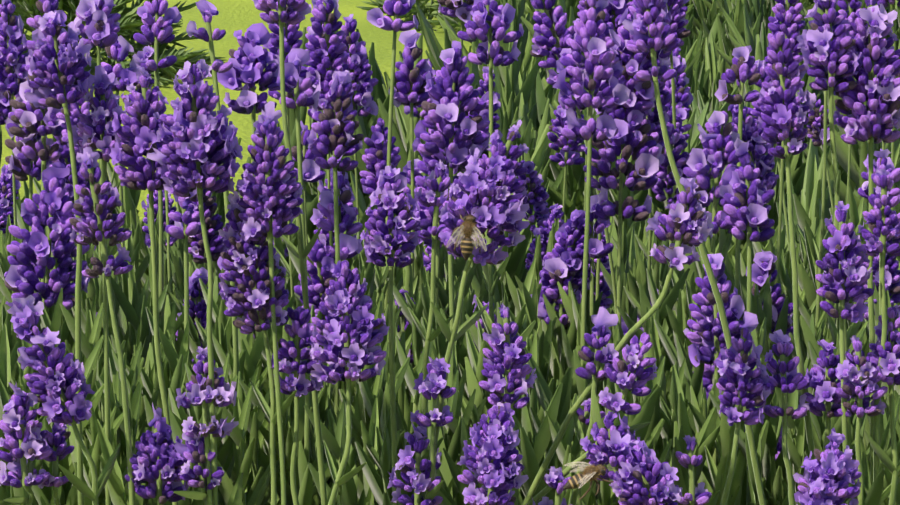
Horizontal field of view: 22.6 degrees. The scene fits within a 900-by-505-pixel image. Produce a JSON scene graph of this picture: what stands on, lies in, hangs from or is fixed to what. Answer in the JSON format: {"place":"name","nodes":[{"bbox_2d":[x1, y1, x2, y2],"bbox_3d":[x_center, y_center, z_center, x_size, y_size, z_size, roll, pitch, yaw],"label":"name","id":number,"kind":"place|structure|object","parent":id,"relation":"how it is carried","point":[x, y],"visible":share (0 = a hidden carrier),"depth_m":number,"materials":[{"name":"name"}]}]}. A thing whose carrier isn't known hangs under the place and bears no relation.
{"place":"outdoors","nodes":[
{"label":"outdoors","id":0,"kind":"place"},
{"bbox_2d":[0,0,475,220],"bbox_3d":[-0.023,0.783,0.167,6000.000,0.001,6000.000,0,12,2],"label":"lawn","id":1,"kind":"structure","parent":0,"point":[231,17],"depth_m":6.84,"materials":[{"name":"green plant"}]},
{"bbox_2d":[0,0,527,85],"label":"shrubs","id":2,"kind":"object","parent":1,"relation":"on","point":[130,22],"visible":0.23,"depth_m":6.03,"materials":[{"name":"green plant"}]},
{"bbox_2d":[0,0,899,504],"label":"lavender","id":3,"kind":"object","parent":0,"point":[676,404],"depth_m":0.89,"materials":[{"name":"plant"}]},
{"bbox_2d":[0,164,20,233],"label":"lavender flower","id":4,"kind":"object","parent":3,"relation":"attached to","point":[6,188],"visible":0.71,"depth_m":1.49,"materials":[{"name":"purple plant"}]},
{"bbox_2d":[0,0,33,124],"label":"lavender flower","id":5,"kind":"object","parent":3,"relation":"attached to","point":[13,74],"visible":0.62,"depth_m":1.25,"materials":[{"name":"purple plant"}]},
{"bbox_2d":[0,383,52,487],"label":"lavender flower","id":6,"kind":"object","parent":3,"relation":"attached to","point":[20,444],"visible":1,"depth_m":0.71,"materials":[{"name":"purple plant"}]},
{"bbox_2d":[5,124,52,180],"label":"lavender flower","id":7,"kind":"object","parent":3,"relation":"attached to","point":[19,169],"visible":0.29,"depth_m":1.15,"materials":[{"name":"purple plant"}]},
{"bbox_2d":[5,74,69,161],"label":"lavender flower","id":8,"kind":"object","parent":3,"relation":"attached to","point":[31,118],"visible":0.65,"depth_m":0.98,"materials":[{"name":"purple plant"}]},
{"bbox_2d":[22,0,66,50],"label":"lavender flower","id":9,"kind":"object","parent":3,"relation":"attached to","point":[45,6],"visible":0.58,"depth_m":1.05,"materials":[{"name":"purple plant"}]},
{"bbox_2d":[4,167,89,309],"bbox_3d":[-0.168,-0.006,0.945,0.037,0.060,0.037,2,0,1],"label":"lavender flower","id":10,"kind":"object","parent":3,"relation":"attached to","point":[32,262],"visible":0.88,"depth_m":0.94,"materials":[{"name":"purple plant"}]},
{"bbox_2d":[5,295,94,425],"bbox_3d":[-0.125,0.034,0.703,0.020,0.044,0.021,-23,-1,6],"label":"lavender flower","id":11,"kind":"object","parent":3,"relation":"attached to","point":[54,383],"visible":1,"depth_m":0.70,"materials":[{"name":"purple plant"}]},
{"bbox_2d":[36,423,73,489],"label":"lavender flower","id":12,"kind":"object","parent":3,"relation":"attached to","point":[56,438],"visible":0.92,"depth_m":0.72,"materials":[{"name":"purple plant"}]},
{"bbox_2d":[24,10,94,108],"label":"lavender flower","id":13,"kind":"object","parent":3,"relation":"attached to","point":[61,71],"visible":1,"depth_m":0.75,"materials":[{"name":"purple plant"}]},
{"bbox_2d":[49,135,92,229],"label":"lavender flower","id":14,"kind":"object","parent":3,"relation":"attached to","point":[63,163],"visible":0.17,"depth_m":1.06,"materials":[{"name":"purple plant"}]},
{"bbox_2d":[56,83,93,153],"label":"lavender flower","id":15,"kind":"object","parent":3,"relation":"attached to","point":[74,110],"visible":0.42,"depth_m":0.96,"materials":[{"name":"purple plant"}]},
{"bbox_2d":[73,0,120,48],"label":"lavender flower","id":16,"kind":"object","parent":3,"relation":"attached to","point":[98,18],"visible":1,"depth_m":1.10,"materials":[{"name":"purple plant"}]},
{"bbox_2d":[72,65,126,161],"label":"lavender flower","id":17,"kind":"object","parent":3,"relation":"attached to","point":[95,125],"visible":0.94,"depth_m":0.76,"materials":[{"name":"purple plant"}]},
{"bbox_2d":[69,147,132,277],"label":"lavender flower","id":18,"kind":"object","parent":3,"relation":"attached to","point":[99,202],"visible":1,"depth_m":0.70,"materials":[{"name":"purple plant"}]},
{"bbox_2d":[101,35,138,90],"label":"lavender flower","id":19,"kind":"object","parent":3,"relation":"attached to","point":[119,49],"visible":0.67,"depth_m":1.25,"materials":[{"name":"purple plant"}]},
{"bbox_2d":[109,66,177,192],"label":"lavender flower","id":20,"kind":"object","parent":3,"relation":"attached to","point":[137,131],"visible":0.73,"depth_m":0.74,"materials":[{"name":"purple plant"}]},
{"bbox_2d":[132,0,181,70],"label":"lavender flower","id":21,"kind":"object","parent":3,"relation":"attached to","point":[155,34],"visible":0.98,"depth_m":1.05,"materials":[{"name":"purple plant"}]},
{"bbox_2d":[125,402,189,503],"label":"lavender flower","id":22,"kind":"object","parent":3,"relation":"attached to","point":[160,457],"visible":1,"depth_m":0.71,"materials":[{"name":"purple plant"}]},
{"bbox_2d":[141,189,176,247],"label":"lavender flower","id":23,"kind":"object","parent":3,"relation":"attached to","point":[173,240],"visible":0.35,"depth_m":1.40,"materials":[{"name":"purple plant"}]},
{"bbox_2d":[165,188,201,238],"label":"lavender flower","id":24,"kind":"object","parent":3,"relation":"attached to","point":[185,225],"visible":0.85,"depth_m":0.92,"materials":[{"name":"purple plant"}]},
{"bbox_2d":[175,267,207,361],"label":"lavender flower","id":25,"kind":"object","parent":3,"relation":"attached to","point":[199,308],"visible":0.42,"depth_m":1.05,"materials":[{"name":"purple plant"}]},
{"bbox_2d":[147,59,242,196],"bbox_3d":[-0.080,-0.039,0.699,0.029,0.042,0.025,-5,0,3],"label":"lavender flower","id":26,"kind":"object","parent":3,"relation":"attached to","point":[197,135],"visible":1,"depth_m":0.69,"materials":[{"name":"purple plant"}]},
{"bbox_2d":[174,431,224,491],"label":"lavender flower","id":27,"kind":"object","parent":3,"relation":"attached to","point":[191,449],"visible":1,"depth_m":0.71,"materials":[{"name":"purple plant"}]},
{"bbox_2d":[176,346,238,437],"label":"lavender flower","id":28,"kind":"object","parent":3,"relation":"attached to","point":[202,392],"visible":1,"depth_m":0.70,"materials":[{"name":"purple plant"}]},
{"bbox_2d":[187,188,227,263],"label":"lavender flower","id":29,"kind":"object","parent":3,"relation":"attached to","point":[213,224],"visible":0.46,"depth_m":1.20,"materials":[{"name":"purple plant"}]},
{"bbox_2d":[186,0,232,75],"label":"lavender flower","id":30,"kind":"object","parent":3,"relation":"attached to","point":[208,10],"visible":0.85,"depth_m":0.86,"materials":[{"name":"purple plant"}]},
{"bbox_2d":[217,23,279,113],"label":"lavender flower","id":31,"kind":"object","parent":3,"relation":"attached to","point":[251,59],"visible":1,"depth_m":0.96,"materials":[{"name":"purple plant"}]},
{"bbox_2d":[218,193,288,333],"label":"lavender flower","id":32,"kind":"object","parent":3,"relation":"attached to","point":[244,259],"visible":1,"depth_m":0.70,"materials":[{"name":"purple plant"}]},
{"bbox_2d":[231,101,302,240],"bbox_3d":[-0.057,-0.025,0.701,0.022,0.044,0.020,-3,0,2],"label":"lavender flower","id":33,"kind":"object","parent":3,"relation":"attached to","point":[264,190],"visible":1,"depth_m":0.70,"materials":[{"name":"purple plant"}]},
{"bbox_2d":[253,0,311,24],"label":"lavender flower","id":34,"kind":"object","parent":3,"relation":"attached to","point":[298,10],"visible":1,"depth_m":0.73,"materials":[{"name":"purple plant"}]},
{"bbox_2d":[263,1,307,99],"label":"lavender flower","id":35,"kind":"object","parent":3,"relation":"attached to","point":[292,35],"visible":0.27,"depth_m":1.10,"materials":[{"name":"purple plant"}]},
{"bbox_2d":[272,307,322,396],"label":"lavender flower","id":36,"kind":"object","parent":3,"relation":"attached to","point":[291,355],"visible":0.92,"depth_m":0.71,"materials":[{"name":"purple plant"}]},
{"bbox_2d":[277,48,320,109],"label":"lavender flower","id":37,"kind":"object","parent":3,"relation":"attached to","point":[298,58],"visible":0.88,"depth_m":0.79,"materials":[{"name":"purple plant"}]},
{"bbox_2d":[291,120,325,182],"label":"lavender flower","id":38,"kind":"object","parent":3,"relation":"attached to","point":[312,172],"visible":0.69,"depth_m":1.30,"materials":[{"name":"purple plant"}]},
{"bbox_2d":[291,239,350,321],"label":"lavender flower","id":39,"kind":"object","parent":3,"relation":"attached to","point":[319,272],"visible":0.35,"depth_m":1.00,"materials":[{"name":"purple plant"}]},
{"bbox_2d":[304,0,353,120],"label":"lavender flower","id":40,"kind":"object","parent":3,"relation":"attached to","point":[326,51],"visible":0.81,"depth_m":1.09,"materials":[{"name":"purple plant"}]},
{"bbox_2d":[307,70,363,171],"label":"lavender flower","id":41,"kind":"object","parent":3,"relation":"attached to","point":[339,125],"visible":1,"depth_m":0.90,"materials":[{"name":"purple plant"}]},
{"bbox_2d":[310,169,362,259],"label":"lavender flower","id":42,"kind":"object","parent":3,"relation":"attached to","point":[350,246],"visible":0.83,"depth_m":1.00,"materials":[{"name":"purple plant"}]},
{"bbox_2d":[307,260,389,383],"bbox_3d":[-0.032,0.022,0.695,0.026,0.039,0.026,-2,0,2],"label":"lavender flower","id":43,"kind":"object","parent":3,"relation":"attached to","point":[349,352],"visible":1,"depth_m":0.69,"materials":[{"name":"purple plant"}]},
{"bbox_2d":[331,14,377,116],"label":"lavender flower","id":44,"kind":"object","parent":3,"relation":"attached to","point":[356,61],"visible":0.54,"depth_m":1.18,"materials":[{"name":"purple plant"}]},
{"bbox_2d":[360,118,406,194],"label":"lavender flower","id":45,"kind":"object","parent":3,"relation":"attached to","point":[374,159],"visible":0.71,"depth_m":1.10,"materials":[{"name":"purple plant"}]},
{"bbox_2d":[360,165,419,267],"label":"lavender flower","id":46,"kind":"object","parent":3,"relation":"attached to","point":[382,239],"visible":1,"depth_m":0.74,"materials":[{"name":"purple plant"}]},
{"bbox_2d":[367,0,418,31],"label":"lavender flower","id":47,"kind":"object","parent":3,"relation":"attached to","point":[394,8],"visible":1,"depth_m":1.05,"materials":[{"name":"purple plant"}]},
{"bbox_2d":[389,29,432,107],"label":"lavender flower","id":48,"kind":"object","parent":3,"relation":"attached to","point":[410,79],"visible":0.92,"depth_m":1.20,"materials":[{"name":"purple plant"}]},
{"bbox_2d":[387,421,442,504],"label":"lavender flower","id":49,"kind":"object","parent":3,"relation":"attached to","point":[408,466],"visible":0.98,"depth_m":0.70,"materials":[{"name":"purple plant"}]},
{"bbox_2d":[410,356,455,427],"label":"lavender flower","id":50,"kind":"object","parent":3,"relation":"attached to","point":[433,383],"visible":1,"depth_m":0.70,"materials":[{"name":"purple plant"}]},
{"bbox_2d":[415,160,452,240],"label":"lavender flower","id":51,"kind":"object","parent":3,"relation":"attached to","point":[437,186],"visible":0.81,"depth_m":0.77,"materials":[{"name":"purple plant"}]},
{"bbox_2d":[412,97,458,243],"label":"lavender flower","id":52,"kind":"object","parent":3,"relation":"attached to","point":[424,216],"visible":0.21,"depth_m":1.02,"materials":[{"name":"purple plant"}]},
{"bbox_2d":[412,41,489,171],"bbox_3d":[0.001,-0.057,0.897,0.029,0.052,0.030,8,15,35],"label":"lavender flower","id":53,"kind":"object","parent":3,"relation":"attached to","point":[461,140],"visible":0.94,"depth_m":0.90,"materials":[{"name":"purple plant"}]},
{"bbox_2d":[437,0,473,22],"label":"lavender flower","id":54,"kind":"object","parent":3,"relation":"attached to","point":[461,9],"visible":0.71,"depth_m":1.08,"materials":[{"name":"purple plant"}]},
{"bbox_2d":[446,206,486,260],"bbox_3d":[0.006,-0.006,0.687,0.012,0.017,0.008,5,0,3],"label":"bee","id":55,"kind":"object","parent":3,"relation":"attached to","point":[468,230],"visible":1,"depth_m":0.69,"materials":[{"name":"beige"}]},
{"bbox_2d":[438,120,529,265],"bbox_3d":[0.013,-0.020,0.698,0.029,0.047,0.028,16,0,-2],"label":"lavender flower","id":56,"kind":"object","parent":3,"relation":"attached to","point":[497,213],"visible":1,"depth_m":0.69,"materials":[{"name":"purple plant"}]},
{"bbox_2d":[468,66,502,150],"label":"lavender flower","id":57,"kind":"object","parent":3,"relation":"attached to","point":[484,112],"visible":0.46,"depth_m":1.32,"materials":[{"name":"purple plant"}]},
{"bbox_2d":[457,0,523,65],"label":"lavender flower","id":58,"kind":"object","parent":3,"relation":"attached to","point":[490,51],"visible":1,"depth_m":0.94,"materials":[{"name":"purple plant"}]},
{"bbox_2d":[457,402,528,504],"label":"lavender flower","id":59,"kind":"object","parent":3,"relation":"attached to","point":[496,439],"visible":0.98,"depth_m":0.69,"materials":[{"name":"purple plant"}]},
{"bbox_2d":[479,303,536,408],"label":"lavender flower","id":60,"kind":"object","parent":3,"relation":"attached to","point":[502,357],"visible":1,"depth_m":0.70,"materials":[{"name":"purple plant"}]},
{"bbox_2d":[513,160,550,231],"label":"lavender flower","id":61,"kind":"object","parent":3,"relation":"attached to","point":[537,194],"visible":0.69,"depth_m":1.36,"materials":[{"name":"purple plant"}]},
{"bbox_2d":[525,204,564,270],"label":"lavender flower","id":62,"kind":"object","parent":3,"relation":"attached to","point":[554,215],"visible":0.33,"depth_m":1.26,"materials":[{"name":"purple plant"}]},
{"bbox_2d":[531,466,571,504],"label":"lavender flower","id":63,"kind":"object","parent":3,"relation":"attached to","point":[554,478],"visible":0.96,"depth_m":0.70,"materials":[{"name":"purple plant"}]},
{"bbox_2d":[530,0,584,85],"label":"lavender flower","id":64,"kind":"object","parent":3,"relation":"attached to","point":[548,39],"visible":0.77,"depth_m":1.02,"materials":[{"name":"purple plant"}]},
{"bbox_2d":[537,257,578,328],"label":"lavender flower","id":65,"kind":"object","parent":3,"relation":"attached to","point":[553,266],"visible":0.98,"depth_m":0.99,"materials":[{"name":"purple plant"}]},
{"bbox_2d":[538,209,594,312],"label":"lavender flower","id":66,"kind":"object","parent":3,"relation":"attached to","point":[567,235],"visible":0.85,"depth_m":1.00,"materials":[{"name":"purple plant"}]},
{"bbox_2d":[547,95,585,166],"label":"lavender flower","id":67,"kind":"object","parent":3,"relation":"attached to","point":[567,154],"visible":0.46,"depth_m":1.24,"materials":[{"name":"purple plant"}]},
{"bbox_2d":[553,0,629,142],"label":"lavender flower","id":68,"kind":"object","parent":3,"relation":"attached to","point":[600,62],"visible":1,"depth_m":0.91,"materials":[{"name":"purple plant"}]},
{"bbox_2d":[571,209,613,260],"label":"lavender flower","id":69,"kind":"object","parent":3,"relation":"attached to","point":[598,249],"visible":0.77,"depth_m":0.99,"materials":[{"name":"purple plant"}]},
{"bbox_2d":[575,307,618,380],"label":"lavender flower","id":70,"kind":"object","parent":3,"relation":"attached to","point":[599,337],"visible":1,"depth_m":0.71,"materials":[{"name":"purple plant"}]},
{"bbox_2d":[580,411,642,480],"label":"lavender flower","id":71,"kind":"object","parent":3,"relation":"attached to","point":[604,450],"visible":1,"depth_m":0.69,"materials":[{"name":"purple plant"}]},
{"bbox_2d":[594,0,632,40],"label":"lavender flower","id":72,"kind":"object","parent":3,"relation":"attached to","point":[616,8],"visible":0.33,"depth_m":1.03,"materials":[{"name":"purple plant"}]},
{"bbox_2d":[583,80,664,221],"bbox_3d":[0.078,-0.048,0.998,0.037,0.068,0.035,1,0,1],"label":"lavender flower","id":73,"kind":"object","parent":3,"relation":"attached to","point":[642,147],"visible":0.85,"depth_m":0.99,"materials":[{"name":"purple plant"}]},
{"bbox_2d":[598,332,657,414],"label":"lavender flower","id":74,"kind":"object","parent":3,"relation":"attached to","point":[621,374],"visible":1,"depth_m":0.70,"materials":[{"name":"purple plant"}]},
{"bbox_2d":[602,0,670,121],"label":"lavender flower","id":75,"kind":"object","parent":3,"relation":"attached to","point":[645,92],"visible":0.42,"depth_m":0.98,"materials":[{"name":"purple plant"}]},
{"bbox_2d":[609,440,682,504],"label":"lavender flower","id":76,"kind":"object","parent":3,"relation":"attached to","point":[648,470],"visible":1,"depth_m":0.69,"materials":[{"name":"purple plant"}]},
{"bbox_2d":[622,0,680,82],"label":"lavender flower","id":77,"kind":"object","parent":3,"relation":"attached to","point":[654,38],"visible":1,"depth_m":0.74,"materials":[{"name":"purple plant"}]},
{"bbox_2d":[631,58,674,154],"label":"lavender flower","id":78,"kind":"object","parent":3,"relation":"attached to","point":[666,98],"visible":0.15,"depth_m":1.03,"materials":[{"name":"purple plant"}]},
{"bbox_2d":[647,123,689,203],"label":"lavender flower","id":79,"kind":"object","parent":3,"relation":"attached to","point":[665,172],"visible":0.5,"depth_m":1.10,"materials":[{"name":"purple plant"}]},
{"bbox_2d":[660,0,690,46],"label":"lavender flower","id":80,"kind":"object","parent":3,"relation":"attached to","point":[677,21],"visible":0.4,"depth_m":1.10,"materials":[{"name":"purple plant"}]},
{"bbox_2d":[663,47,693,148],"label":"lavender flower","id":81,"kind":"object","parent":3,"relation":"attached to","point":[684,97],"visible":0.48,"depth_m":1.31,"materials":[{"name":"purple plant"}]},
{"bbox_2d":[645,177,713,270],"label":"lavender flower","id":82,"kind":"object","parent":3,"relation":"attached to","point":[683,224],"visible":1,"depth_m":0.70,"materials":[{"name":"purple plant"}]},
{"bbox_2d":[675,435,711,504],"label":"lavender flower","id":83,"kind":"object","parent":3,"relation":"attached to","point":[699,494],"visible":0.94,"depth_m":0.71,"materials":[{"name":"purple plant"}]},
{"bbox_2d":[683,110,750,233],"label":"lavender flower","id":84,"kind":"object","parent":3,"relation":"attached to","point":[718,138],"visible":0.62,"depth_m":0.93,"materials":[{"name":"purple plant"}]},
{"bbox_2d":[683,253,758,367],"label":"lavender flower","id":85,"kind":"object","parent":3,"relation":"attached to","point":[706,342],"visible":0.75,"depth_m":0.83,"materials":[{"name":"purple plant"}]},
{"bbox_2d":[714,45,760,104],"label":"lavender flower","id":86,"kind":"object","parent":3,"relation":"attached to","point":[743,69],"visible":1,"depth_m":0.97,"materials":[{"name":"purple plant"}]},
{"bbox_2d":[715,327,770,425],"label":"lavender flower","id":87,"kind":"object","parent":3,"relation":"attached to","point":[735,383],"visible":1,"depth_m":0.72,"materials":[{"name":"purple plant"}]},
{"bbox_2d":[720,141,774,241],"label":"lavender flower","id":88,"kind":"object","parent":3,"relation":"attached to","point":[749,199],"visible":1,"depth_m":0.87,"materials":[{"name":"purple plant"}]},
{"bbox_2d":[728,104,778,190],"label":"lavender flower","id":89,"kind":"object","parent":3,"relation":"attached to","point":[758,147],"visible":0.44,"depth_m":1.10,"materials":[{"name":"purple plant"}]},
{"bbox_2d":[742,249,793,334],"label":"lavender flower","id":90,"kind":"object","parent":3,"relation":"attached to","point":[763,267],"visible":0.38,"depth_m":1.01,"materials":[{"name":"purple plant"}]},
{"bbox_2d":[755,31,815,158],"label":"lavender flower","id":91,"kind":"object","parent":3,"relation":"attached to","point":[786,111],"visible":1,"depth_m":0.74,"materials":[{"name":"purple plant"}]},
{"bbox_2d":[762,0,808,80],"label":"lavender flower","id":92,"kind":"object","parent":3,"relation":"attached to","point":[793,23],"visible":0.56,"depth_m":1.06,"materials":[{"name":"purple plant"}]},
{"bbox_2d":[763,329,809,419],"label":"lavender flower","id":93,"kind":"object","parent":3,"relation":"attached to","point":[788,378],"visible":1,"depth_m":0.73,"materials":[{"name":"purple plant"}]},
{"bbox_2d":[807,96,829,146],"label":"lavender flower","id":94,"kind":"object","parent":3,"relation":"attached to","point":[815,128],"visible":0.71,"depth_m":1.36,"materials":[{"name":"purple plant"}]},
{"bbox_2d":[793,428,861,504],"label":"lavender flower","id":95,"kind":"object","parent":3,"relation":"attached to","point":[831,473],"visible":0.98,"depth_m":0.69,"materials":[{"name":"purple plant"}]},
{"bbox_2d":[804,339,854,417],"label":"lavender flower","id":96,"kind":"object","parent":3,"relation":"attached to","point":[828,360],"visible":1,"depth_m":0.73,"materials":[{"name":"purple plant"}]},
{"bbox_2d":[797,0,862,91],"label":"lavender flower","id":97,"kind":"object","parent":3,"relation":"attached to","point":[826,42],"visible":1,"depth_m":0.74,"materials":[{"name":"purple plant"}]},
{"bbox_2d":[815,201,873,322],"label":"lavender flower","id":98,"kind":"object","parent":3,"relation":"attached to","point":[846,266],"visible":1,"depth_m":0.72,"materials":[{"name":"purple plant"}]},
{"bbox_2d":[834,335,887,417],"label":"lavender flower","id":99,"kind":"object","parent":3,"relation":"attached to","point":[854,369],"visible":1,"depth_m":0.72,"materials":[{"name":"purple plant"}]},
{"bbox_2d":[833,0,899,144],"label":"lavender flower","id":100,"kind":"object","parent":3,"relation":"attached to","point":[861,121],"visible":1,"depth_m":0.74,"materials":[{"name":"purple plant"}]},
{"bbox_2d":[858,169,899,256],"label":"lavender flower","id":101,"kind":"object","parent":3,"relation":"attached to","point":[883,222],"visible":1,"depth_m":0.72,"materials":[{"name":"purple plant"}]},
{"bbox_2d":[858,149,899,198],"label":"lavender flower","id":102,"kind":"object","parent":3,"relation":"attached to","point":[884,161],"visible":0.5,"depth_m":0.91,"materials":[{"name":"purple plant"}]},
{"bbox_2d":[863,234,899,319],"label":"lavender flower","id":103,"kind":"object","parent":3,"relation":"attached to","point":[892,279],"visible":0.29,"depth_m":0.95,"materials":[{"name":"purple plant"}]},
{"bbox_2d":[867,304,899,385],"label":"lavender flower","id":104,"kind":"object","parent":3,"relation":"attached to","point":[889,362],"visible":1,"depth_m":0.73,"materials":[{"name":"purple plant"}]},
{"bbox_2d":[563,460,615,499],"bbox_3d":[0.041,0.068,0.678,0.015,0.011,0.012,-7,14,-31],"label":"bee","id":105,"kind":"object","parent":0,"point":[592,472],"visible":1,"depth_m":0.68,"materials":[{"name":"beige"}]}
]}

